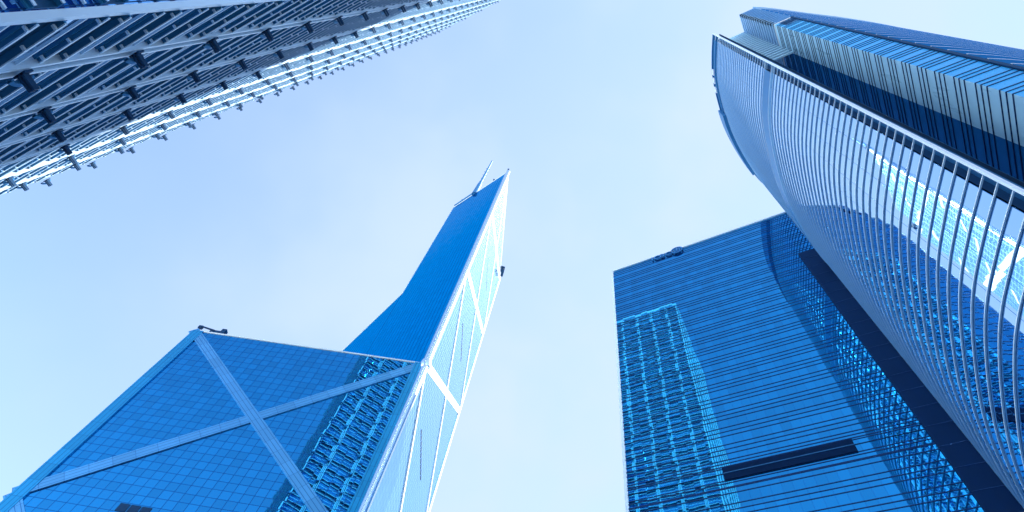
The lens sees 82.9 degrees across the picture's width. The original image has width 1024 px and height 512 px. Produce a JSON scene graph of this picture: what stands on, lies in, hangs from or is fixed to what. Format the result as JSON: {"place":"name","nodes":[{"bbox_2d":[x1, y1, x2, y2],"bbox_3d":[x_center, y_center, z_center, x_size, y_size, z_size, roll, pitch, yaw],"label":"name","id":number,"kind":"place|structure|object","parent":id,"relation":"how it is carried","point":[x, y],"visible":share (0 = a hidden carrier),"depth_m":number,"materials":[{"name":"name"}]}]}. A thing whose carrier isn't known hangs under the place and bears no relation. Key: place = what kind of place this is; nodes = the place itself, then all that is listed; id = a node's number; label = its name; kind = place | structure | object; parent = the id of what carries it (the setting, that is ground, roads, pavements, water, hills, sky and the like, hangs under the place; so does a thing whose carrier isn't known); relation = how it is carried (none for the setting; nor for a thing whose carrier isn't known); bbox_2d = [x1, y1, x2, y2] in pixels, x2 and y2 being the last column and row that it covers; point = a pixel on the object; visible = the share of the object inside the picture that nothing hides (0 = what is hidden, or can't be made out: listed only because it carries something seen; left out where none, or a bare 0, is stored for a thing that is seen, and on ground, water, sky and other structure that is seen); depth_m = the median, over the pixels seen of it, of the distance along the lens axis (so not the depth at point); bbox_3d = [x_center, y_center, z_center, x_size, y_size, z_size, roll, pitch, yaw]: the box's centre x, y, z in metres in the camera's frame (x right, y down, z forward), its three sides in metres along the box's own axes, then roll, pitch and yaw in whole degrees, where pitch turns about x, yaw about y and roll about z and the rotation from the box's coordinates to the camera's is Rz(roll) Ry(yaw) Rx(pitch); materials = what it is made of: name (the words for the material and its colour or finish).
{"place":"outdoors","nodes":[
{"label":"outdoors","id":0,"kind":"place"},
{"bbox_2d":[0,0,499,194],"bbox_3d":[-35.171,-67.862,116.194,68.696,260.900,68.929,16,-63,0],"label":"lattice tower","id":1,"kind":"structure","parent":0,"point":[82,82],"depth_m":43.27,"materials":[{"name":"blue glass"}]},
{"bbox_2d":[0,0,1023,511],"label":"sky","id":2,"kind":"structure","parent":0,"point":[299,216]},
{"bbox_2d":[611,212,1023,511],"bbox_3d":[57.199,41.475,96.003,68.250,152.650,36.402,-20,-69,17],"label":"slab tower","id":3,"kind":"structure","parent":0,"point":[763,365],"depth_m":100.90,"materials":[{"name":"blue glass"}]},
{"bbox_2d":[651,246,682,260],"bbox_3d":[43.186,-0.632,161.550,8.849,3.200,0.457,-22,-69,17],"label":"bank sign","id":4,"kind":"object","parent":3,"relation":"attached to","point":[675,249],"visible":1,"depth_m":161.28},
{"bbox_2d":[711,7,1023,507],"bbox_3d":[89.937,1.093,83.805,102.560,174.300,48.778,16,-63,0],"label":"curved tower","id":5,"kind":"structure","parent":0,"point":[884,164],"depth_m":67.14,"materials":[{"name":"blue glass"}]},
{"label":"ground","id":6,"kind":"structure","parent":0,"visible":0},
{"bbox_2d":[0,161,509,511],"bbox_3d":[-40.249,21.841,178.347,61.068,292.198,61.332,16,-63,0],"label":"prism tower","id":7,"kind":"structure","parent":6,"relation":"on","point":[364,420],"depth_m":108.84,"materials":[{"name":"blue glass"}]},
{"bbox_2d":[198,325,227,333],"bbox_3d":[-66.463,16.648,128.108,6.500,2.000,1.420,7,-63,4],"label":"roof crane","id":8,"kind":"object","parent":7,"relation":"on","point":[222,331],"visible":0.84,"depth_m":127.90,"materials":[{"name":"metal"}]},
{"bbox_2d":[500,266,504,276],"bbox_3d":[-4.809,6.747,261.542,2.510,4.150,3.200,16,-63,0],"label":"cleaning cradle","id":9,"kind":"object","parent":7,"relation":"hanging from","point":[502,270],"visible":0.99,"depth_m":260.34,"materials":[{"name":"metal"}]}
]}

